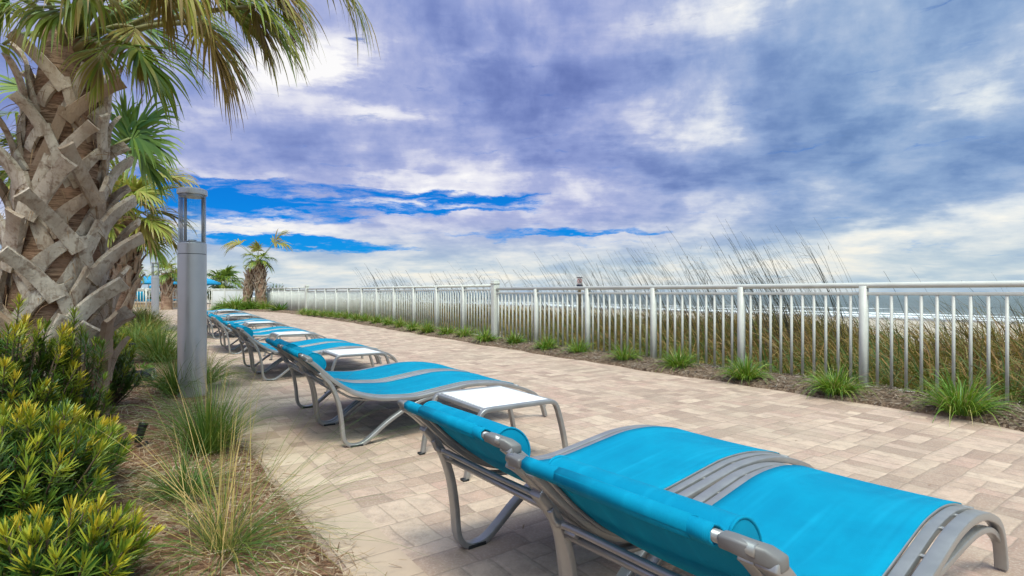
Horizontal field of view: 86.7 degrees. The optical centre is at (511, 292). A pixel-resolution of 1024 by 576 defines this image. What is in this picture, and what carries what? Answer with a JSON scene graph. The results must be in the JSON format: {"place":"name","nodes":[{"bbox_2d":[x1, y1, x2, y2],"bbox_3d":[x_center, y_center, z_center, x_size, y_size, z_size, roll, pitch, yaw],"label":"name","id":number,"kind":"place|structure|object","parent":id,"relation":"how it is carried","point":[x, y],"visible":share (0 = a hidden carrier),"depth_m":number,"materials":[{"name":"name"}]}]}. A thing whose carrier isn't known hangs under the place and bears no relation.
{"place":"outdoors","nodes":[
{"label":"outdoors","id":0,"kind":"place"},
{"bbox_2d":[0,0,1023,292],"label":"sky","id":1,"kind":"structure","parent":0,"point":[479,132],"materials":[{"name":"blue"}]},
{"bbox_2d":[132,303,1023,575],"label":"paving","id":2,"kind":"structure","parent":0,"point":[978,466],"depth_m":3.74,"materials":[{"name":"stone"}]},
{"bbox_2d":[136,262,147,301],"bbox_3d":[-24.342,-0.584,35.034,1.606,3.167,1.636,0,0,16],"label":"palm tree","id":3,"kind":"object","parent":2,"relation":"on","point":[140,284],"visible":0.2,"depth_m":35.09,"materials":[{"name":"green plant"}]},
{"bbox_2d":[132,302,176,308],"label":"wall","id":4,"kind":"structure","parent":2,"relation":"on","point":[174,305],"depth_m":29.00,"materials":[{"name":"beige stone"}]},
{"bbox_2d":[151,262,158,315],"bbox_3d":[-12.950,-0.098,19.700,0.258,2.036,0.258,0,0,0],"label":"bollard light","id":5,"kind":"object","parent":2,"relation":"on","point":[155,289],"visible":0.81,"depth_m":19.60,"materials":[{"name":"metal"}]},
{"bbox_2d":[146,257,176,309],"bbox_3d":[-17.533,-0.448,27.513,1.681,2.896,1.844,0,0,0],"label":"palm tree","id":6,"kind":"object","parent":2,"relation":"on","point":[166,281],"visible":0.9,"depth_m":27.31,"materials":[{"name":"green plant"}]},
{"bbox_2d":[5,324,342,575],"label":"planting bed","id":7,"kind":"object","parent":2,"relation":"on","point":[227,569],"visible":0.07,"depth_m":2.44,"materials":[{"name":"soil"}]},
{"bbox_2d":[0,293,89,428],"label":"shrub","id":8,"kind":"object","parent":7,"relation":"on","point":[15,375],"visible":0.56,"depth_m":2.91,"materials":[{"name":"green plant"}]},
{"bbox_2d":[0,392,135,537],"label":"shrub","id":9,"kind":"object","parent":7,"relation":"on","point":[33,454],"visible":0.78,"depth_m":2.04,"materials":[{"name":"green plant"}]},
{"bbox_2d":[4,409,136,495],"bbox_3d":[-2.077,0.758,2.554,0.581,0.415,0.586,0,0,0],"label":"shrub","id":10,"kind":"object","parent":7,"relation":"on","point":[120,440],"visible":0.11,"depth_m":2.65,"materials":[{"name":"green plant"}]},
{"bbox_2d":[28,305,121,438],"bbox_3d":[-2.508,0.518,3.133,0.445,0.892,0.452,0,0,0],"label":"shrub","id":11,"kind":"object","parent":7,"relation":"on","point":[89,401],"visible":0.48,"depth_m":3.11,"materials":[{"name":"green plant"}]},
{"bbox_2d":[0,490,166,575],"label":"shrub","id":12,"kind":"object","parent":7,"relation":"on","point":[103,547],"visible":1,"depth_m":1.66,"materials":[{"name":"green plant"}]},
{"bbox_2d":[0,70,184,241],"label":"palm tree","id":13,"kind":"object","parent":7,"relation":"on","point":[144,145],"visible":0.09,"depth_m":5.76,"materials":[{"name":"green plant"}]},
{"bbox_2d":[99,331,145,405],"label":"shrub","id":14,"kind":"object","parent":7,"relation":"on","point":[119,383],"visible":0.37,"depth_m":4.47,"materials":[{"name":"green plant"}]},
{"bbox_2d":[113,329,136,368],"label":"shrub","id":15,"kind":"object","parent":7,"relation":"on","point":[123,337],"visible":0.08,"depth_m":5.92,"materials":[{"name":"green plant"}]},
{"bbox_2d":[121,368,156,386],"bbox_3d":[-3.740,0.894,5.429,0.311,0.272,0.130,0,0,-8],"label":"spotlight","id":16,"kind":"object","parent":7,"relation":"on","point":[145,373],"visible":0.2,"depth_m":5.39,"materials":[{"name":"black plastic"}]},
{"bbox_2d":[134,422,148,445],"bbox_3d":[-2.277,0.912,3.333,0.052,0.235,0.080,0,0,20],"label":"spotlight","id":17,"kind":"object","parent":7,"relation":"on","point":[140,430],"visible":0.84,"depth_m":3.32,"materials":[{"name":"black plastic"}]},
{"bbox_2d":[114,306,176,350],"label":"grass clump","id":18,"kind":"object","parent":7,"relation":"on","point":[131,335],"visible":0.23,"depth_m":8.99,"materials":[{"name":"plant"}]},
{"bbox_2d":[132,309,160,325],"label":"shrub","id":19,"kind":"object","parent":7,"relation":"on","point":[139,312],"visible":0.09,"depth_m":13.66,"materials":[{"name":"green plant"}]},
{"bbox_2d":[118,306,176,341],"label":"grass clump","id":20,"kind":"object","parent":7,"relation":"on","point":[150,326],"visible":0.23,"depth_m":9.97,"materials":[{"name":"plant"}]},
{"bbox_2d":[133,300,169,318],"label":"grass clump","id":21,"kind":"object","parent":7,"relation":"on","point":[141,308],"visible":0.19,"depth_m":16.20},
{"bbox_2d":[107,157,199,330],"bbox_3d":[-8.699,-1.099,12.572,3.427,4.299,2.990,0,0,0],"label":"palm tree","id":22,"kind":"object","parent":7,"relation":"on","point":[155,230],"visible":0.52,"depth_m":12.30,"materials":[{"name":"green plant"}]},
{"bbox_2d":[131,301,176,329],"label":"grass clump","id":23,"kind":"object","parent":7,"relation":"on","point":[153,319],"visible":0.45,"depth_m":13.15,"materials":[{"name":"plant"}]},
{"bbox_2d":[116,311,224,366],"bbox_3d":[-4.928,0.679,7.600,1.686,1.003,1.703,0,0,0],"label":"grass clump","id":24,"kind":"object","parent":7,"relation":"on","point":[158,353],"visible":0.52,"depth_m":7.49,"materials":[{"name":"plant"}]},
{"bbox_2d":[102,420,264,519],"bbox_3d":[-1.553,0.832,2.572,0.807,0.447,0.751,0,0,0],"label":"grass clump","id":25,"kind":"object","parent":7,"relation":"on","point":[184,482],"visible":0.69,"depth_m":2.54,"materials":[{"name":"plant"}]},
{"bbox_2d":[129,338,243,401],"bbox_3d":[-3.186,0.717,5.176,1.280,0.699,1.297,0,0,0],"label":"grass clump","id":26,"kind":"object","parent":7,"relation":"on","point":[164,384],"visible":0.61,"depth_m":5.05,"materials":[{"name":"plant"}]},
{"bbox_2d":[0,0,379,422],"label":"palm tree","id":27,"kind":"object","parent":7,"relation":"on","point":[64,212],"visible":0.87,"depth_m":3.44,"materials":[{"name":"leaf"},{"name":"bark"}]},
{"bbox_2d":[176,187,207,397],"bbox_3d":[-3.040,0.032,5.160,0.258,2.036,0.258,0,0,0],"label":"bollard light","id":28,"kind":"object","parent":7,"relation":"on","point":[192,289],"visible":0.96,"depth_m":5.07,"materials":[{"name":"metal"}]},
{"bbox_2d":[92,339,293,456],"bbox_3d":[-1.827,0.657,3.279,1.138,0.869,1.161,0,0,0],"label":"grass clump","id":29,"kind":"object","parent":7,"relation":"on","point":[215,428],"visible":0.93,"depth_m":3.22,"materials":[{"name":"plant"}]},
{"bbox_2d":[147,344,266,392],"bbox_3d":[-3.256,0.837,5.738,1.349,0.749,1.435,0,0,0],"label":"grass clump","id":30,"kind":"object","parent":7,"relation":"on","point":[218,373],"visible":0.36,"depth_m":5.78,"materials":[{"name":"plant"}]},
{"bbox_2d":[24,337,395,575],"bbox_3d":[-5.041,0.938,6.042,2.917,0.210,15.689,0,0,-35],"label":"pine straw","id":31,"kind":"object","parent":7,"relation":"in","point":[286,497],"visible":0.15,"depth_m":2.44,"materials":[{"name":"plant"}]},
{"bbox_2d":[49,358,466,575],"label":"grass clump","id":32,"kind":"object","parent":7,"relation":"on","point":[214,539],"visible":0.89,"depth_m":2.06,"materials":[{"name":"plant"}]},
{"bbox_2d":[173,278,220,284],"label":"umbrella","id":33,"kind":"object","parent":2,"relation":"on","point":[211,282],"visible":0.18,"depth_m":40.60,"materials":[{"name":"blue fabric"}]},
{"bbox_2d":[211,288,232,308],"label":"wall","id":34,"kind":"structure","parent":2,"relation":"on","point":[216,295],"depth_m":27.89,"materials":[{"name":"beige paint"}]},
{"bbox_2d":[224,288,242,303],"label":"wall","id":35,"kind":"structure","parent":2,"relation":"on","point":[231,293],"depth_m":27.59,"materials":[{"name":"beige paint"}]},
{"bbox_2d":[207,314,269,327],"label":"sun lounger","id":36,"kind":"object","parent":2,"relation":"on","point":[254,316],"visible":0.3,"depth_m":14.53,"materials":[{"name":"fabric"}]},
{"bbox_2d":[224,314,256,328],"bbox_3d":[-6.820,0.749,13.589,0.740,0.372,0.604,0,0,-33],"label":"side table","id":37,"kind":"object","parent":2,"relation":"on","point":[240,315],"visible":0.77,"depth_m":13.46,"materials":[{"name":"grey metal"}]},
{"bbox_2d":[207,318,278,335],"bbox_3d":[-6.240,0.652,12.542,1.886,0.632,0.724,0,0,-33],"label":"sun lounger","id":38,"kind":"object","parent":2,"relation":"on","point":[243,320],"visible":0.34,"depth_m":12.53,"materials":[{"name":"fabric"}]},
{"bbox_2d":[207,312,289,338],"bbox_3d":[-5.829,0.661,11.925,1.886,0.632,0.724,0,0,-34],"label":"sun lounger","id":39,"kind":"object","parent":2,"relation":"on","point":[239,323],"visible":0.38,"depth_m":11.80,"materials":[{"name":"fabric"}]},
{"bbox_2d":[239,321,280,338],"bbox_3d":[-5.114,0.785,11.001,0.740,0.372,0.604,0,0,-33],"label":"side table","id":40,"kind":"object","parent":2,"relation":"on","point":[260,322],"visible":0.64,"depth_m":10.86,"materials":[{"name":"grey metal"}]},
{"bbox_2d":[207,313,312,348],"bbox_3d":[-4.545,0.682,9.967,1.886,0.632,0.724,0,0,-33],"label":"sun lounger","id":41,"kind":"object","parent":2,"relation":"on","point":[267,329],"visible":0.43,"depth_m":9.88,"materials":[{"name":"fabric"}]},
{"bbox_2d":[208,315,325,353],"bbox_3d":[-4.137,0.687,9.344,1.886,0.632,0.724,0,0,-33],"label":"sun lounger","id":42,"kind":"object","parent":2,"relation":"on","point":[218,320],"visible":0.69,"depth_m":9.15,"materials":[{"name":"fabric"}]},
{"bbox_2d":[147,313,427,575],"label":"border course","id":43,"kind":"object","parent":2,"relation":"on","point":[388,552],"visible":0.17,"depth_m":2.46,"materials":[{"name":"stone"}]},
{"bbox_2d":[263,331,315,359],"bbox_3d":[-3.420,0.810,8.428,0.740,0.372,0.604,0,0,-33],"label":"side table","id":44,"kind":"object","parent":2,"relation":"on","point":[288,333],"visible":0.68,"depth_m":8.29,"materials":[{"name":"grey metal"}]},
{"bbox_2d":[223,321,378,372],"bbox_3d":[-2.845,0.692,7.382,1.886,0.632,0.724,0,0,-33],"label":"sun lounger","id":45,"kind":"object","parent":2,"relation":"on","point":[308,342],"visible":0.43,"depth_m":7.26,"materials":[{"name":"fabric"}]},
{"bbox_2d":[231,324,397,380],"bbox_3d":[-2.421,0.692,6.761,1.886,0.632,0.724,0,0,-33],"label":"sun lounger","id":46,"kind":"object","parent":2,"relation":"on","point":[246,333],"visible":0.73,"depth_m":6.59,"materials":[{"name":"fabric"}]},
{"bbox_2d":[314,348,389,392],"bbox_3d":[-1.704,0.815,5.823,0.740,0.372,0.604,0,0,-33],"label":"side table","id":47,"kind":"object","parent":2,"relation":"on","point":[337,354],"visible":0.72,"depth_m":5.70,"materials":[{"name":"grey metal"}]},
{"bbox_2d":[265,338,467,421],"bbox_3d":[-1.097,0.692,4.760,1.886,0.632,0.724,0,0,-33],"label":"sun lounger","id":48,"kind":"object","parent":2,"relation":"on","point":[389,371],"visible":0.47,"depth_m":4.65,"materials":[{"name":"fabric"}]},
{"bbox_2d":[281,346,546,447],"bbox_3d":[-0.701,0.692,4.142,1.886,0.632,0.724,0,0,-33],"label":"sun lounger","id":49,"kind":"object","parent":2,"relation":"on","point":[419,388],"visible":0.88,"depth_m":3.94,"materials":[{"name":"fabric"}]},
{"bbox_2d":[417,385,567,481],"bbox_3d":[-0.112,0.815,3.315,0.740,0.372,0.604,0,0,-33],"label":"side table","id":50,"kind":"object","parent":2,"relation":"on","point":[482,401],"visible":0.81,"depth_m":3.23,"materials":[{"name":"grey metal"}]},
{"bbox_2d":[397,400,814,575],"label":"sun lounger","id":51,"kind":"object","parent":2,"relation":"on","point":[688,464],"visible":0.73,"depth_m":2.09,"materials":[{"name":"fabric"}]},
{"bbox_2d":[240,309,1023,431],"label":"mulch strip","id":52,"kind":"object","parent":2,"relation":"on","point":[989,419],"visible":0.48,"depth_m":5.87,"materials":[{"name":"brown soil"}]},
{"bbox_2d":[207,295,228,310],"bbox_3d":[-14.028,0.618,26.415,1.584,0.944,1.622,0,0,25],"label":"grass mound","id":53,"kind":"object","parent":52,"relation":"on","point":[215,307],"depth_m":26.19,"materials":[{"name":"green plant"}]},
{"bbox_2d":[211,290,255,309],"bbox_3d":[-13.436,0.546,26.414,2.292,1.326,2.300,0,0,-27],"label":"grass mound","id":54,"kind":"object","parent":52,"relation":"on","point":[233,304],"depth_m":26.13,"materials":[{"name":"green plant"}]},
{"bbox_2d":[234,297,267,309],"bbox_3d":[-12.685,0.623,26.384,1.971,1.066,1.988,0,0,0],"label":"grass mound","id":55,"kind":"object","parent":52,"relation":"on","point":[251,305],"depth_m":26.14,"materials":[{"name":"green plant"}]},
{"bbox_2d":[220,230,292,303],"bbox_3d":[-12.734,-1.145,27.038,3.774,4.231,1.656,0,0,0],"label":"palm tree","id":56,"kind":"object","parent":52,"relation":"on","point":[255,278],"visible":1,"depth_m":26.98,"materials":[{"name":"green plant"}]},
{"bbox_2d":[255,299,274,308],"bbox_3d":[-12.007,0.635,26.440,1.565,1.050,1.692,0,0,0],"label":"grass mound","id":57,"kind":"object","parent":52,"relation":"on","point":[264,306],"depth_m":26.20,"materials":[{"name":"green plant"}]},
{"bbox_2d":[267,302,286,310],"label":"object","id":58,"kind":"object","parent":52,"relation":"on","point":[279,307],"visible":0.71,"depth_m":24.34,"materials":[{"name":"green plant"}]},
{"bbox_2d":[337,310,357,318],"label":"liriope tuft","id":59,"kind":"object","parent":52,"relation":"on","point":[346,316],"visible":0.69,"depth_m":17.11,"materials":[{"name":"green plant"}]},
{"bbox_2d":[366,313,385,323],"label":"liriope tuft","id":60,"kind":"object","parent":52,"relation":"on","point":[377,320],"visible":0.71,"depth_m":15.08,"materials":[{"name":"green plant"}]},
{"bbox_2d":[380,315,396,325],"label":"liriope tuft","id":61,"kind":"object","parent":52,"relation":"on","point":[387,320],"visible":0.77,"depth_m":14.50,"materials":[{"name":"green plant"}]},
{"bbox_2d":[304,284,490,334],"bbox_3d":[-4.348,0.393,16.488,0.150,1.395,13.820,0,0,-36],"label":"metal fence","id":62,"kind":"object","parent":52,"relation":"on","point":[330,299],"visible":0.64,"depth_m":14.21,"materials":[{"name":"metal"}]},
{"bbox_2d":[390,315,410,326],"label":"liriope tuft","id":63,"kind":"object","parent":52,"relation":"on","point":[400,323],"visible":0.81,"depth_m":13.69,"materials":[{"name":"green plant"}]},
{"bbox_2d":[399,319,422,331],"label":"liriope tuft","id":64,"kind":"object","parent":52,"relation":"on","point":[412,326],"visible":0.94,"depth_m":12.89,"materials":[{"name":"green plant"}]},
{"bbox_2d":[416,318,440,333],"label":"liriope tuft","id":65,"kind":"object","parent":52,"relation":"on","point":[427,328],"visible":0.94,"depth_m":12.26,"materials":[{"name":"green plant"}]},
{"bbox_2d":[435,323,457,335],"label":"liriope tuft","id":66,"kind":"object","parent":52,"relation":"on","point":[444,330],"visible":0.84,"depth_m":11.77,"materials":[{"name":"green plant"}]},
{"bbox_2d":[452,323,476,337],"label":"liriope tuft","id":67,"kind":"object","parent":52,"relation":"on","point":[463,333],"visible":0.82,"depth_m":11.27,"materials":[{"name":"green plant"}]},
{"bbox_2d":[465,324,502,343],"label":"liriope tuft","id":68,"kind":"object","parent":52,"relation":"on","point":[485,337],"visible":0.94,"depth_m":10.29,"materials":[{"name":"green plant"}]},
{"bbox_2d":[503,330,527,344],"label":"liriope tuft","id":69,"kind":"object","parent":52,"relation":"on","point":[514,340],"visible":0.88,"depth_m":9.81,"materials":[{"name":"green plant"}]},
{"bbox_2d":[528,332,563,349],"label":"liriope tuft","id":70,"kind":"object","parent":52,"relation":"on","point":[546,344],"visible":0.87,"depth_m":8.98,"materials":[{"name":"green plant"}]},
{"bbox_2d":[560,336,596,352],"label":"liriope tuft","id":71,"kind":"object","parent":52,"relation":"on","point":[582,347],"visible":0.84,"depth_m":8.41,"materials":[{"name":"green plant"}]},
{"bbox_2d":[600,339,644,360],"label":"liriope tuft","id":72,"kind":"object","parent":52,"relation":"on","point":[624,352],"visible":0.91,"depth_m":7.58,"materials":[{"name":"green plant"}]},
{"bbox_2d":[294,312,1023,425],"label":"bark chips","id":73,"kind":"object","parent":52,"relation":"on","point":[800,377],"visible":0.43,"depth_m":5.94,"materials":[{"name":"wood"}]},
{"bbox_2d":[651,343,706,371],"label":"liriope tuft","id":74,"kind":"object","parent":52,"relation":"on","point":[681,360],"visible":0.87,"depth_m":6.84,"materials":[{"name":"green plant"}]},
{"bbox_2d":[714,347,780,385],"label":"liriope tuft","id":75,"kind":"object","parent":52,"relation":"on","point":[745,372],"visible":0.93,"depth_m":5.92,"materials":[{"name":"green plant"}]},
{"bbox_2d":[795,357,886,403],"bbox_3d":[3.092,0.813,5.182,0.859,0.484,0.831,0,0,0],"label":"liriope tuft","id":76,"kind":"object","parent":52,"relation":"on","point":[837,385],"visible":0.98,"depth_m":5.10,"materials":[{"name":"green plant"}]},
{"bbox_2d":[896,358,1023,427],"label":"liriope tuft","id":77,"kind":"object","parent":52,"relation":"on","point":[960,403],"visible":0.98,"depth_m":4.27,"materials":[{"name":"green plant"}]},
{"bbox_2d":[505,453,1008,575],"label":"sun lounger","id":78,"kind":"object","parent":2,"relation":"on","point":[770,519],"visible":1,"depth_m":1.42,"materials":[{"name":"fabric"}]},
{"bbox_2d":[150,293,1022,400],"bbox_3d":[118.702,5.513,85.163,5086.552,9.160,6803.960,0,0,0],"label":"ground","id":79,"kind":"structure","parent":0,"point":[914,322],"depth_m":59.55,"materials":[{"name":"sand"}]},
{"bbox_2d":[134,289,266,308],"bbox_3d":[-22.000,0.395,28.931,18.966,1.189,0.076,0,0,6],"label":"metal fence","id":80,"kind":"object","parent":79,"relation":"on","point":[149,290],"visible":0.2,"depth_m":28.63,"materials":[{"name":"metal"}]},
{"bbox_2d":[207,265,243,302],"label":"palm tree","id":81,"kind":"object","parent":79,"relation":"on","point":[226,275],"visible":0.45,"depth_m":43.47,"materials":[{"name":"green plant"}]},
{"bbox_2d":[267,287,304,310],"bbox_3d":[-10.465,0.388,25.018,0.066,1.224,7.386,0,0,-36],"label":"metal fence","id":82,"kind":"object","parent":79,"relation":"on","point":[294,299],"visible":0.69,"depth_m":24.30,"materials":[{"name":"metal"}]},
{"bbox_2d":[359,266,420,314],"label":"sea oats","id":83,"kind":"object","parent":79,"relation":"on","point":[380,291],"visible":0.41,"depth_m":17.98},
{"bbox_2d":[515,264,578,328],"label":"sea oats","id":84,"kind":"object","parent":79,"relation":"on","point":[551,298],"visible":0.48,"depth_m":12.49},
{"bbox_2d":[535,253,619,328],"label":"sea oats","id":85,"kind":"object","parent":79,"relation":"on","point":[576,285],"visible":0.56,"depth_m":12.02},
{"bbox_2d":[577,277,582,329],"bbox_3d":[1.871,0.391,15.039,0.165,1.630,0.107,0,0,4],"label":"dune sign","id":86,"kind":"object","parent":79,"relation":"on","point":[579,301],"visible":0.54,"depth_m":15.01,"materials":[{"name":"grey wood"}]},
{"bbox_2d":[538,257,625,329],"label":"sea oats","id":87,"kind":"object","parent":79,"relation":"on","point":[591,298],"visible":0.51,"depth_m":11.58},
{"bbox_2d":[568,245,648,331],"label":"sea oats","id":88,"kind":"object","parent":79,"relation":"on","point":[615,291],"visible":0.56,"depth_m":11.06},
{"bbox_2d":[571,250,665,336],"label":"sea oats","id":89,"kind":"object","parent":79,"relation":"on","point":[608,299],"visible":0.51,"depth_m":11.03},
{"bbox_2d":[578,264,665,334],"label":"sea oats","id":90,"kind":"object","parent":79,"relation":"on","point":[619,296],"visible":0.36,"depth_m":12.08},
{"bbox_2d":[251,290,1023,404],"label":"dune grass","id":91,"kind":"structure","parent":79,"relation":"on","point":[1016,362],"depth_m":7.67,"materials":[{"name":"plant"}]},
{"bbox_2d":[602,254,672,335],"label":"sea oats","id":92,"kind":"object","parent":79,"relation":"on","point":[637,294],"visible":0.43,"depth_m":10.27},
{"bbox_2d":[609,248,688,339],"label":"sea oats","id":93,"kind":"object","parent":79,"relation":"on","point":[663,297],"visible":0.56,"depth_m":10.07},
{"bbox_2d":[598,255,703,326],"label":"sea oats","id":94,"kind":"object","parent":79,"relation":"on","point":[658,291],"visible":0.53,"depth_m":11.66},
{"bbox_2d":[625,255,717,339],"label":"sea oats","id":95,"kind":"object","parent":79,"relation":"on","point":[680,299],"visible":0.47,"depth_m":11.10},
{"bbox_2d":[630,243,717,332],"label":"sea oats","id":96,"kind":"object","parent":79,"relation":"on","point":[664,295],"visible":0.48,"depth_m":10.06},
{"bbox_2d":[647,227,727,351],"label":"sea oats","id":97,"kind":"object","parent":79,"relation":"on","point":[687,294],"visible":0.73,"depth_m":9.10,"materials":[{"name":"plant"}]},
{"bbox_2d":[680,255,730,335],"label":"sea oats","id":98,"kind":"object","parent":79,"relation":"on","point":[709,291],"visible":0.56,"depth_m":10.93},
{"bbox_2d":[662,251,756,348],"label":"sea oats","id":99,"kind":"object","parent":79,"relation":"on","point":[712,302],"visible":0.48,"depth_m":9.45,"materials":[{"name":"plant"}]},
{"bbox_2d":[688,239,783,351],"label":"sea oats","id":100,"kind":"object","parent":79,"relation":"on","point":[745,301],"visible":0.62,"depth_m":9.32,"materials":[{"name":"plant"}]},
{"bbox_2d":[690,219,789,354],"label":"sea oats","id":101,"kind":"object","parent":79,"relation":"on","point":[750,290],"visible":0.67,"depth_m":8.81,"materials":[{"name":"plant"}]},
{"bbox_2d":[699,249,810,343],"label":"sea oats","id":102,"kind":"object","parent":79,"relation":"on","point":[768,306],"visible":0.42,"depth_m":9.20,"materials":[{"name":"plant"}]},
{"bbox_2d":[490,280,1023,400],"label":"metal fence","id":103,"kind":"object","parent":79,"relation":"on","point":[863,293],"visible":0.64,"depth_m":6.33,"materials":[{"name":"metal"}]},
{"bbox_2d":[728,252,800,340],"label":"sea oats","id":104,"kind":"object","parent":79,"relation":"on","point":[768,296],"visible":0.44,"depth_m":10.45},
{"bbox_2d":[739,246,830,344],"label":"sea oats","id":105,"kind":"object","parent":79,"relation":"on","point":[778,295],"visible":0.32,"depth_m":10.26,"materials":[{"name":"plant"}]},
{"bbox_2d":[745,243,834,349],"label":"sea oats","id":106,"kind":"object","parent":79,"relation":"on","point":[786,296],"visible":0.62,"depth_m":8.78,"materials":[{"name":"plant"}]},
{"bbox_2d":[741,218,858,348],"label":"sea oats","id":107,"kind":"object","parent":79,"relation":"on","point":[811,290],"visible":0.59,"depth_m":8.57,"materials":[{"name":"plant"}]},
{"bbox_2d":[750,233,871,357],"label":"sea oats","id":108,"kind":"object","parent":79,"relation":"on","point":[829,295],"visible":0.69,"depth_m":8.17,"materials":[{"name":"plant"}]},
{"bbox_2d":[768,238,858,342],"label":"sea oats","id":109,"kind":"object","parent":79,"relation":"on","point":[821,296],"visible":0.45,"depth_m":9.30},
{"bbox_2d":[207,293,1023,321],"bbox_3d":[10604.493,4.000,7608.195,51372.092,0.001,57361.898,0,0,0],"label":"sea","id":110,"kind":"structure","parent":0,"point":[884,300],"depth_m":196.24,"materials":[{"name":"liquid"}]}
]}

